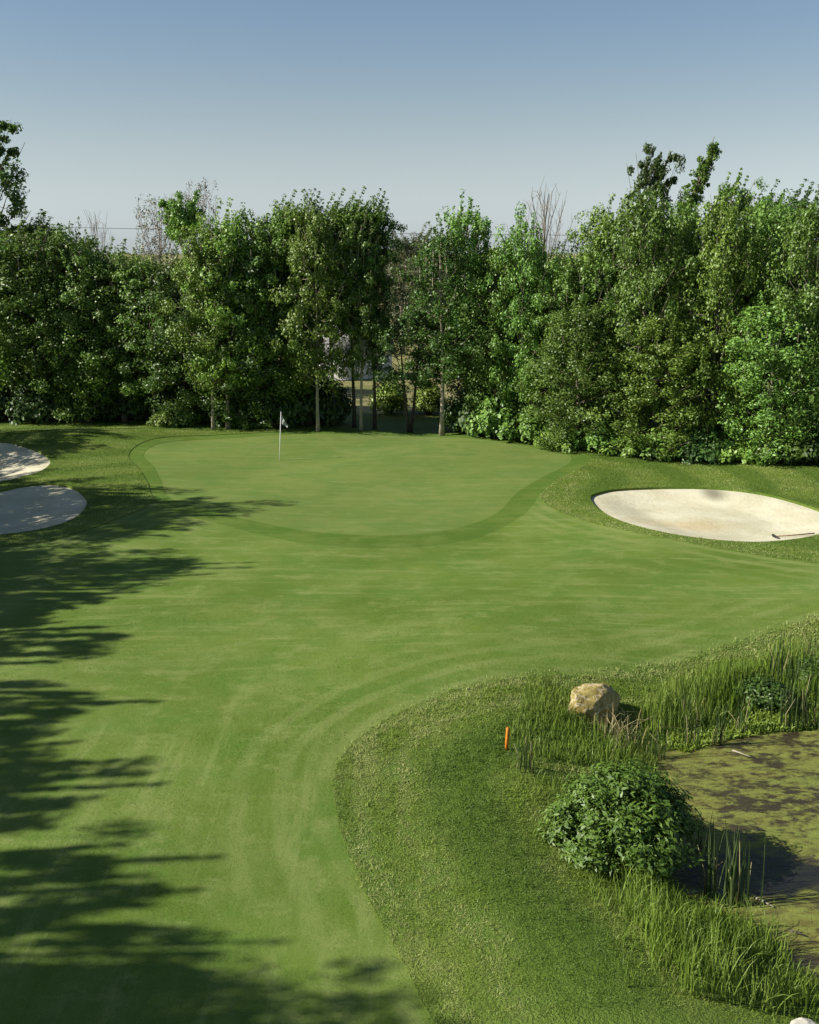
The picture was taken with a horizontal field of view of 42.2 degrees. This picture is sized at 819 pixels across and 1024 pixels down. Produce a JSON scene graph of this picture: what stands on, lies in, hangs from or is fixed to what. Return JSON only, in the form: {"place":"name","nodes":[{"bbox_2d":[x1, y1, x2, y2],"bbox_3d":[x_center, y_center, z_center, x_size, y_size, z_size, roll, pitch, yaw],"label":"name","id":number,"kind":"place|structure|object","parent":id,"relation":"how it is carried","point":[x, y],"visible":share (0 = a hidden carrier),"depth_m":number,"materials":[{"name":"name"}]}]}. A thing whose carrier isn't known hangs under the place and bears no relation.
{"place":"outdoors","nodes":[
{"label":"outdoors","id":0,"kind":"place"},
{"bbox_2d":[311,324,393,380],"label":"shed","id":1,"kind":"structure","parent":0,"point":[364,371],"depth_m":76.07,"materials":[{"name":"white"}]},
{"bbox_2d":[0,254,818,1023],"bbox_3d":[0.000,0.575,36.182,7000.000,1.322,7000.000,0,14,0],"label":"ground","id":2,"kind":"structure","parent":0,"point":[424,422],"depth_m":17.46,"materials":[{"name":"green plant"}]},
{"bbox_2d":[0,120,35,274],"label":"tree","id":3,"kind":"object","parent":2,"relation":"on","point":[7,183],"visible":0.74,"depth_m":63.79,"materials":[{"name":"green plant"}]},
{"bbox_2d":[0,443,49,480],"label":"bunker","id":4,"kind":"object","parent":2,"relation":"on","point":[16,461],"visible":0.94,"depth_m":47.31},
{"bbox_2d":[0,231,53,390],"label":"tree","id":5,"kind":"object","parent":2,"relation":"on","point":[4,364],"visible":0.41,"depth_m":56.38,"materials":[{"name":"green plant"}]},
{"bbox_2d":[0,209,62,282],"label":"tree","id":6,"kind":"object","parent":2,"relation":"on","point":[28,229],"visible":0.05,"depth_m":63.52,"materials":[{"name":"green plant"}]},
{"bbox_2d":[1,369,66,424],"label":"shrub","id":7,"kind":"object","parent":2,"relation":"on","point":[22,407],"visible":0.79,"depth_m":57.00,"materials":[{"name":"green plant"}]},
{"bbox_2d":[0,485,86,533],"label":"bunker","id":8,"kind":"object","parent":2,"relation":"on","point":[30,508],"visible":0.9,"depth_m":39.58},
{"bbox_2d":[0,274,91,398],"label":"tree","id":9,"kind":"object","parent":2,"relation":"on","point":[29,318],"visible":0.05,"depth_m":57.36,"materials":[{"name":"green plant"}]},
{"bbox_2d":[0,209,109,419],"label":"tree","id":10,"kind":"object","parent":2,"relation":"on","point":[21,252],"visible":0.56,"depth_m":55.64,"materials":[{"name":"green plant"}]},
{"bbox_2d":[33,376,99,422],"bbox_3d":[-19.094,-6.463,58.445,4.162,3.059,3.985,-6,15,-23],"label":"shrub","id":11,"kind":"object","parent":2,"relation":"on","point":[75,418],"visible":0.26,"depth_m":57.42,"materials":[{"name":"green plant"}]},
{"bbox_2d":[19,260,131,422],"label":"tree","id":12,"kind":"object","parent":2,"relation":"on","point":[69,322],"visible":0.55,"depth_m":55.88,"materials":[{"name":"green plant"}]},
{"bbox_2d":[24,224,136,421],"bbox_3d":[-17.205,-10.013,57.193,5.924,10.530,6.106,-1,14,-2],"label":"tree","id":13,"kind":"object","parent":2,"relation":"on","point":[80,261],"visible":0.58,"depth_m":55.59,"materials":[{"name":"green plant"}]},
{"bbox_2d":[64,238,166,421],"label":"tree","id":14,"kind":"object","parent":2,"relation":"on","point":[120,263],"visible":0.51,"depth_m":55.63,"materials":[{"name":"green plant"}]},
{"bbox_2d":[89,374,149,421],"bbox_3d":[-15.929,-6.482,58.666,4.162,3.059,3.985,-12,18,-41],"label":"shrub","id":15,"kind":"object","parent":2,"relation":"on","point":[115,409],"visible":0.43,"depth_m":57.62,"materials":[{"name":"green plant"}]},
{"bbox_2d":[116,377,152,420],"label":"shrub","id":16,"kind":"object","parent":2,"relation":"on","point":[132,411],"visible":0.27,"depth_m":57.56,"materials":[{"name":"green plant"}]},
{"bbox_2d":[105,252,194,414],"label":"tree","id":17,"kind":"object","parent":2,"relation":"on","point":[129,274],"visible":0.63,"depth_m":55.10,"materials":[{"name":"green plant"}]},
{"bbox_2d":[130,194,181,317],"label":"tree","id":18,"kind":"object","parent":2,"relation":"on","point":[154,240],"visible":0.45,"depth_m":57.83,"materials":[{"name":"grey plant"}]},
{"bbox_2d":[145,411,187,427],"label":"shrub","id":19,"kind":"object","parent":2,"relation":"on","point":[159,420],"visible":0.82,"depth_m":55.16,"materials":[{"name":"green plant"}]},
{"bbox_2d":[114,246,225,423],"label":"tree","id":20,"kind":"object","parent":2,"relation":"on","point":[175,288],"visible":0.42,"depth_m":54.45,"materials":[{"name":"green plant"}]},
{"bbox_2d":[145,372,194,414],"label":"shrub","id":21,"kind":"object","parent":2,"relation":"on","point":[166,391],"visible":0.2,"depth_m":56.70,"materials":[{"name":"green plant"}]},
{"bbox_2d":[155,189,206,351],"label":"tree","id":22,"kind":"object","parent":2,"relation":"on","point":[177,215],"visible":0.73,"depth_m":54.54,"materials":[{"name":"green plant"}]},
{"bbox_2d":[166,397,203,427],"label":"shrub","id":23,"kind":"object","parent":2,"relation":"on","point":[190,416],"visible":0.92,"depth_m":55.33,"materials":[{"name":"green plant"}]},
{"bbox_2d":[177,177,221,253],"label":"tree","id":24,"kind":"object","parent":2,"relation":"on","point":[204,200],"visible":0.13,"depth_m":58.43,"materials":[{"name":"grey plant"}]},
{"bbox_2d":[156,212,251,429],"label":"tree","id":25,"kind":"object","parent":2,"relation":"on","point":[209,342],"visible":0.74,"depth_m":52.70,"materials":[{"name":"green plant"}]},
{"bbox_2d":[163,271,264,424],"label":"tree","id":26,"kind":"object","parent":2,"relation":"on","point":[203,397],"visible":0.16,"depth_m":54.86,"materials":[{"name":"green plant"}]},
{"bbox_2d":[169,198,266,428],"bbox_3d":[-9.599,-9.911,53.975,4.911,11.743,5.313,-5,15,-20],"label":"tree","id":27,"kind":"object","parent":2,"relation":"on","point":[225,224],"visible":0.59,"depth_m":52.79,"materials":[{"name":"green plant"}]},
{"bbox_2d":[204,385,250,426],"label":"shrub","id":28,"kind":"object","parent":2,"relation":"on","point":[219,417],"visible":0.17,"depth_m":55.48,"materials":[{"name":"green plant"}]},
{"bbox_2d":[193,244,310,430],"bbox_3d":[-8.176,-8.901,54.645,6.434,9.432,5.662,-12,18,-40],"label":"tree","id":29,"kind":"object","parent":2,"relation":"on","point":[235,395],"visible":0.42,"depth_m":53.36,"materials":[{"name":"green plant"}]},
{"bbox_2d":[212,202,296,402],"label":"tree","id":30,"kind":"object","parent":2,"relation":"on","point":[261,294],"visible":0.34,"depth_m":53.13,"materials":[{"name":"green plant"}]},
{"bbox_2d":[237,379,298,426],"bbox_3d":[-7.633,-6.026,56.441,3.985,3.059,4.162,12,18,40],"label":"shrub","id":31,"kind":"object","parent":2,"relation":"on","point":[261,415],"visible":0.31,"depth_m":55.29,"materials":[{"name":"green plant"}]},
{"bbox_2d":[231,199,325,426],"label":"tree","id":32,"kind":"object","parent":2,"relation":"on","point":[269,277],"visible":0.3,"depth_m":53.18,"materials":[{"name":"green plant"}]},
{"bbox_2d":[222,279,335,407],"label":"tree","id":33,"kind":"object","parent":2,"relation":"on","point":[281,376],"visible":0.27,"depth_m":53.93,"materials":[{"name":"green plant"}]},
{"bbox_2d":[253,189,321,426],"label":"tree","id":34,"kind":"object","parent":2,"relation":"on","point":[273,259],"visible":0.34,"depth_m":53.03,"materials":[{"name":"green plant"}]},
{"bbox_2d":[262,381,321,426],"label":"shrub","id":35,"kind":"object","parent":2,"relation":"on","point":[294,410],"visible":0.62,"depth_m":55.26,"materials":[{"name":"green plant"}]},
{"bbox_2d":[274,188,337,424],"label":"tree","id":36,"kind":"object","parent":2,"relation":"on","point":[317,213],"visible":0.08,"depth_m":53.80,"materials":[{"name":"green plant"}]},
{"bbox_2d":[269,188,355,431],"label":"tree","id":37,"kind":"object","parent":2,"relation":"on","point":[302,249],"visible":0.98,"depth_m":52.27,"materials":[{"name":"green plant"}]},
{"bbox_2d":[293,378,356,426],"bbox_3d":[-4.731,-6.100,56.757,3.985,3.059,4.162,8,16,31],"label":"shrub","id":38,"kind":"object","parent":2,"relation":"on","point":[340,409],"visible":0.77,"depth_m":55.65,"materials":[{"name":"green plant"}]},
{"bbox_2d":[305,188,367,426],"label":"tree","id":39,"kind":"object","parent":2,"relation":"on","point":[341,213],"visible":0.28,"depth_m":53.12,"materials":[{"name":"green plant"}]},
{"bbox_2d":[144,434,570,534],"bbox_3d":[-2.500,-1.586,44.285,19.542,0.192,19.747,0,14,0],"label":"putting green","id":40,"kind":"object","parent":2,"relation":"on","point":[355,484],"visible":1,"depth_m":43.51,"materials":[{"name":"green plant"}]},
{"bbox_2d":[324,186,391,426],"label":"tree","id":41,"kind":"object","parent":2,"relation":"on","point":[368,260],"visible":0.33,"depth_m":52.98,"materials":[{"name":"green plant"}]},
{"bbox_2d":[129,430,589,547],"bbox_3d":[-2.432,-1.550,43.970,21.006,0.248,22.252,0,14,0],"label":"fringe","id":42,"kind":"object","parent":2,"relation":"on","point":[520,503],"visible":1,"depth_m":37.39,"materials":[{"name":"green plant"}]},
{"bbox_2d":[327,201,394,429],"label":"tree","id":43,"kind":"object","parent":2,"relation":"on","point":[358,358],"visible":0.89,"depth_m":52.90,"materials":[{"name":"green plant"}]},
{"bbox_2d":[341,188,410,428],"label":"tree","id":44,"kind":"object","parent":2,"relation":"on","point":[386,241],"visible":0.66,"depth_m":53.12,"materials":[{"name":"green plant"}]},
{"bbox_2d":[367,381,409,413],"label":"shrub","id":45,"kind":"object","parent":2,"relation":"on","point":[388,399],"visible":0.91,"depth_m":59.97,"materials":[{"name":"green plant"}]},
{"bbox_2d":[376,230,430,354],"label":"tree","id":46,"kind":"object","parent":2,"relation":"on","point":[405,253],"visible":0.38,"depth_m":93.13,"materials":[{"name":"green plant"}]},
{"bbox_2d":[357,300,454,432],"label":"tree","id":47,"kind":"object","parent":2,"relation":"on","point":[393,376],"visible":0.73,"depth_m":53.29,"materials":[{"name":"green plant"}]},
{"bbox_2d":[0,496,818,1023],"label":"fairway","id":48,"kind":"structure","parent":2,"relation":"on","point":[152,556],"depth_m":22.07,"materials":[{"name":"green plant"}]},
{"bbox_2d":[396,223,448,348],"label":"tree","id":49,"kind":"object","parent":2,"relation":"on","point":[415,239],"visible":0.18,"depth_m":96.10,"materials":[{"name":"green plant"}]},
{"bbox_2d":[409,385,447,413],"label":"shrub","id":50,"kind":"object","parent":2,"relation":"on","point":[427,402],"visible":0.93,"depth_m":59.90,"materials":[{"name":"green plant"}]},
{"bbox_2d":[390,213,492,435],"bbox_3d":[1.594,-9.075,52.331,5.200,10.990,4.976,7,15,26],"label":"tree","id":51,"kind":"object","parent":2,"relation":"on","point":[433,342],"visible":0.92,"depth_m":51.75,"materials":[{"name":"green plant"}]},
{"bbox_2d":[417,189,499,431],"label":"tree","id":52,"kind":"object","parent":2,"relation":"on","point":[477,224],"visible":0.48,"depth_m":51.93,"materials":[{"name":"green plant"}]},
{"bbox_2d":[436,380,497,434],"bbox_3d":[3.451,-5.461,54.259,4.162,3.059,3.985,-5,15,-18],"label":"shrub","id":53,"kind":"object","parent":2,"relation":"on","point":[450,410],"visible":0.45,"depth_m":53.27,"materials":[{"name":"green plant"}]},
{"bbox_2d":[425,242,527,410],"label":"tree","id":54,"kind":"object","parent":2,"relation":"on","point":[455,388],"visible":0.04,"depth_m":55.09,"materials":[{"name":"green plant"}]},
{"bbox_2d":[454,241,529,427],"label":"tree","id":55,"kind":"object","parent":2,"relation":"on","point":[484,366],"visible":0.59,"depth_m":51.89,"materials":[{"name":"green plant"}]},
{"bbox_2d":[466,393,520,440],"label":"shrub","id":56,"kind":"object","parent":2,"relation":"on","point":[484,422],"visible":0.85,"depth_m":51.86,"materials":[{"name":"green plant"}]},
{"bbox_2d":[476,201,562,412],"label":"tree","id":57,"kind":"object","parent":2,"relation":"on","point":[532,250],"visible":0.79,"depth_m":50.70,"materials":[{"name":"green plant"}]},
{"bbox_2d":[514,732,533,773],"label":"reed clump","id":58,"kind":"object","parent":2,"relation":"on","point":[530,759],"visible":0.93,"depth_m":19.22,"materials":[{"name":"plant"}]},
{"bbox_2d":[499,405,558,443],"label":"shrub","id":59,"kind":"object","parent":2,"relation":"on","point":[528,431],"visible":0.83,"depth_m":50.91,"materials":[{"name":"green plant"}]},
{"bbox_2d":[510,239,588,387],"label":"tree","id":60,"kind":"object","parent":2,"relation":"on","point":[571,250],"visible":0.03,"depth_m":53.62,"materials":[{"name":"green plant"}]},
{"bbox_2d":[523,181,577,266],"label":"tree","id":61,"kind":"object","parent":2,"relation":"on","point":[543,223],"visible":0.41,"depth_m":59.80,"materials":[{"name":"brown plant"}]},
{"bbox_2d":[507,257,594,433],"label":"tree","id":62,"kind":"object","parent":2,"relation":"on","point":[558,297],"visible":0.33,"depth_m":50.47,"materials":[{"name":"green plant"}]},
{"bbox_2d":[533,424,586,453],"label":"shrub","id":63,"kind":"object","parent":2,"relation":"on","point":[568,447],"visible":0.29,"depth_m":49.36,"materials":[{"name":"green plant"}]},
{"bbox_2d":[509,294,636,450],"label":"tree","id":64,"kind":"object","parent":2,"relation":"on","point":[565,403],"visible":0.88,"depth_m":48.41,"materials":[{"name":"green plant"}]},
{"bbox_2d":[534,233,631,416],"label":"tree","id":65,"kind":"object","parent":2,"relation":"on","point":[583,278],"visible":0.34,"depth_m":49.35,"materials":[{"name":"green plant"}]},
{"bbox_2d":[536,194,637,425],"bbox_3d":[8.873,-9.473,52.200,6.081,11.846,5.140,5,15,18],"label":"tree","id":66,"kind":"object","parent":2,"relation":"on","point":[601,220],"visible":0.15,"depth_m":50.66,"materials":[{"name":"green plant"}]},
{"bbox_2d":[568,683,620,723],"bbox_3d":[3.805,4.007,22.251,1.273,0.925,0.894,0,18,-29],"label":"boulder","id":67,"kind":"object","parent":2,"relation":"on","point":[590,699],"visible":0.81,"depth_m":21.91,"materials":[{"name":"stone"}]},
{"bbox_2d":[566,416,624,452],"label":"shrub","id":68,"kind":"object","parent":2,"relation":"on","point":[591,441],"visible":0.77,"depth_m":48.55,"materials":[{"name":"green plant"}]},
{"bbox_2d":[561,218,667,417],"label":"tree","id":69,"kind":"object","parent":2,"relation":"on","point":[604,291],"visible":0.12,"depth_m":49.64,"materials":[{"name":"green plant"}]},
{"bbox_2d":[556,686,678,752],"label":"dead reeds","id":70,"kind":"object","parent":2,"relation":"on","point":[617,728],"visible":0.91,"depth_m":21.57,"materials":[{"name":"plant"}]},
{"bbox_2d":[535,757,710,879],"bbox_3d":[3.518,4.886,17.368,2.918,1.756,2.807,-5,15,-21],"label":"shrub","id":71,"kind":"object","parent":2,"relation":"on","point":[611,812],"visible":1,"depth_m":16.78,"materials":[{"name":"green plant"}]},
{"bbox_2d":[596,432,650,456],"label":"shrub","id":72,"kind":"object","parent":2,"relation":"on","point":[632,449],"visible":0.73,"depth_m":47.80,"materials":[{"name":"green plant"}]},
{"bbox_2d":[584,179,706,436],"bbox_3d":[10.426,-8.807,48.561,5.201,12.282,4.991,-1,14,-6],"label":"tree","id":73,"kind":"object","parent":2,"relation":"on","point":[654,223],"visible":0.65,"depth_m":47.19,"materials":[{"name":"green plant"}]},
{"bbox_2d":[583,306,718,459],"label":"tree","id":74,"kind":"object","parent":2,"relation":"on","point":[677,368],"visible":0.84,"depth_m":46.99,"materials":[{"name":"green plant"}]},
{"bbox_2d":[621,142,687,259],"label":"tree","id":75,"kind":"object","parent":2,"relation":"on","point":[657,169],"visible":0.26,"depth_m":56.94,"materials":[{"name":"green plant"}]},
{"bbox_2d":[492,629,818,1020],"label":"tall grass","id":76,"kind":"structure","parent":2,"relation":"on","point":[695,959],"depth_m":15.99,"materials":[{"name":"green plant"}]},
{"bbox_2d":[637,421,688,461],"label":"shrub","id":77,"kind":"object","parent":2,"relation":"on","point":[653,451],"visible":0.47,"depth_m":47.20,"materials":[{"name":"green plant"}]},
{"bbox_2d":[632,186,730,404],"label":"tree","id":78,"kind":"object","parent":2,"relation":"on","point":[690,217],"visible":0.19,"depth_m":48.75,"materials":[{"name":"green plant"}]},
{"bbox_2d":[647,243,743,402],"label":"tree","id":79,"kind":"object","parent":2,"relation":"on","point":[696,317],"visible":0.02,"depth_m":50.18,"materials":[{"name":"green plant"}]},
{"bbox_2d":[675,137,722,248],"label":"tree","id":80,"kind":"object","parent":2,"relation":"on","point":[702,174],"visible":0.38,"depth_m":55.20,"materials":[{"name":"green plant"}]},
{"bbox_2d":[591,489,818,541],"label":"bunker","id":81,"kind":"object","parent":2,"relation":"on","point":[722,515],"visible":0.95,"depth_m":38.56},
{"bbox_2d":[643,181,772,445],"bbox_3d":[13.265,-8.393,47.453,5.796,12.161,4.899,2,14,8],"label":"tree","id":82,"kind":"object","parent":2,"relation":"on","point":[716,246],"visible":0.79,"depth_m":46.53,"materials":[{"name":"green plant"}]},
{"bbox_2d":[678,423,738,464],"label":"shrub","id":83,"kind":"object","parent":2,"relation":"on","point":[704,446],"visible":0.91,"depth_m":46.91,"materials":[{"name":"green plant"}]},
{"bbox_2d":[699,167,764,328],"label":"tree","id":84,"kind":"object","parent":2,"relation":"on","point":[742,192],"visible":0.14,"depth_m":58.21,"materials":[{"name":"green plant"}]},
{"bbox_2d":[715,440,767,466],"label":"shrub","id":85,"kind":"object","parent":2,"relation":"on","point":[727,455],"visible":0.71,"depth_m":46.46,"materials":[{"name":"green plant"}]},
{"bbox_2d":[714,191,806,438],"bbox_3d":[16.283,-8.574,48.702,4.808,11.816,4.614,1,14,5],"label":"tree","id":86,"kind":"object","parent":2,"relation":"on","point":[768,227],"visible":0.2,"depth_m":47.48,"materials":[{"name":"green plant"}]},
{"bbox_2d":[728,674,797,710],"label":"shrub","id":87,"kind":"object","parent":2,"relation":"on","point":[760,689],"visible":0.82,"depth_m":23.11,"materials":[{"name":"green plant"}]},
{"bbox_2d":[716,286,818,463],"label":"tree","id":88,"kind":"object","parent":2,"relation":"on","point":[765,315],"visible":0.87,"depth_m":45.26,"materials":[{"name":"green plant"}]},
{"bbox_2d":[742,179,802,295],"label":"tree","id":89,"kind":"object","parent":2,"relation":"on","point":[756,205],"visible":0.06,"depth_m":54.52,"materials":[{"name":"green plant"}]},
{"bbox_2d":[768,629,790,684],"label":"reed clump","id":90,"kind":"object","parent":2,"relation":"on","point":[778,663],"visible":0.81,"depth_m":23.95,"materials":[{"name":"plant"}]},
{"bbox_2d":[750,425,813,465],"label":"shrub","id":91,"kind":"object","parent":2,"relation":"on","point":[796,449],"visible":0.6,"depth_m":45.65,"materials":[{"name":"green plant"}]},
{"bbox_2d":[751,184,818,460],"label":"tree","id":92,"kind":"object","parent":2,"relation":"on","point":[800,241],"visible":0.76,"depth_m":45.05,"materials":[{"name":"green plant"}]},
{"bbox_2d":[770,656,811,729],"bbox_3d":[8.052,3.836,22.444,0.509,1.744,0.867,-12,18,-39],"label":"reed clump","id":93,"kind":"object","parent":2,"relation":"on","point":[790,709],"visible":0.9,"depth_m":22.42,"materials":[{"name":"plant"}]},
{"bbox_2d":[765,179,818,247],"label":"tree","id":94,"kind":"object","parent":2,"relation":"on","point":[805,199],"visible":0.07,"depth_m":53.66,"materials":[{"name":"green plant"}]},
{"bbox_2d":[778,424,818,464],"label":"shrub","id":95,"kind":"object","parent":2,"relation":"on","point":[811,451],"visible":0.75,"depth_m":45.45,"materials":[{"name":"green plant"}]},
{"bbox_2d":[784,653,818,680],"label":"shrub","id":96,"kind":"object","parent":2,"relation":"on","point":[803,659],"visible":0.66,"depth_m":24.13,"materials":[{"name":"green plant"}]},
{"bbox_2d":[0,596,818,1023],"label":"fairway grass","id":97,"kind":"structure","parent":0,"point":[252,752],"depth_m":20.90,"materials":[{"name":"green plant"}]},
{"bbox_2d":[0,0,818,253],"label":"sky","id":98,"kind":"structure","parent":0,"point":[420,102],"materials":[{"name":"blue"}]},
{"bbox_2d":[657,728,818,980],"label":"pond","id":99,"kind":"structure","parent":0,"point":[769,787],"depth_m":18.92,"materials":[{"name":"green liquid"}]},
{"bbox_2d":[683,703,703,746],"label":"reed clump","id":100,"kind":"object","parent":99,"relation":"in","point":[686,735],"visible":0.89,"depth_m":21.63,"materials":[{"name":"plant"}]},
{"bbox_2d":[698,825,726,898],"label":"reed clump","id":101,"kind":"object","parent":99,"relation":"in","point":[712,870],"visible":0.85,"depth_m":16.66,"materials":[{"name":"plant"}]},
{"bbox_2d":[712,694,728,745],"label":"reed clump","id":102,"kind":"object","parent":99,"relation":"in","point":[720,734],"visible":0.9,"depth_m":21.74,"materials":[{"name":"plant"}]},
{"bbox_2d":[707,819,765,908],"bbox_3d":[5.036,5.447,16.413,0.417,1.491,0.798,-13,19,-43],"label":"reed clump","id":103,"kind":"object","parent":99,"relation":"in","point":[729,884],"visible":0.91,"depth_m":16.38,"materials":[{"name":"plant"}]},
{"bbox_2d":[659,693,818,751],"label":"water weed","id":104,"kind":"object","parent":99,"relation":"on","point":[756,729],"visible":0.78,"depth_m":22.44,"materials":[{"name":"green plant"}]},
{"bbox_2d":[728,688,755,731],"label":"reed clump","id":105,"kind":"object","parent":99,"relation":"in","point":[740,719],"visible":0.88,"depth_m":22.25,"materials":[{"name":"plant"}]},
{"bbox_2d":[797,662,818,731],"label":"reed clump","id":106,"kind":"object","parent":99,"relation":"in","point":[806,707],"visible":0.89,"depth_m":22.49,"materials":[{"name":"plant"}]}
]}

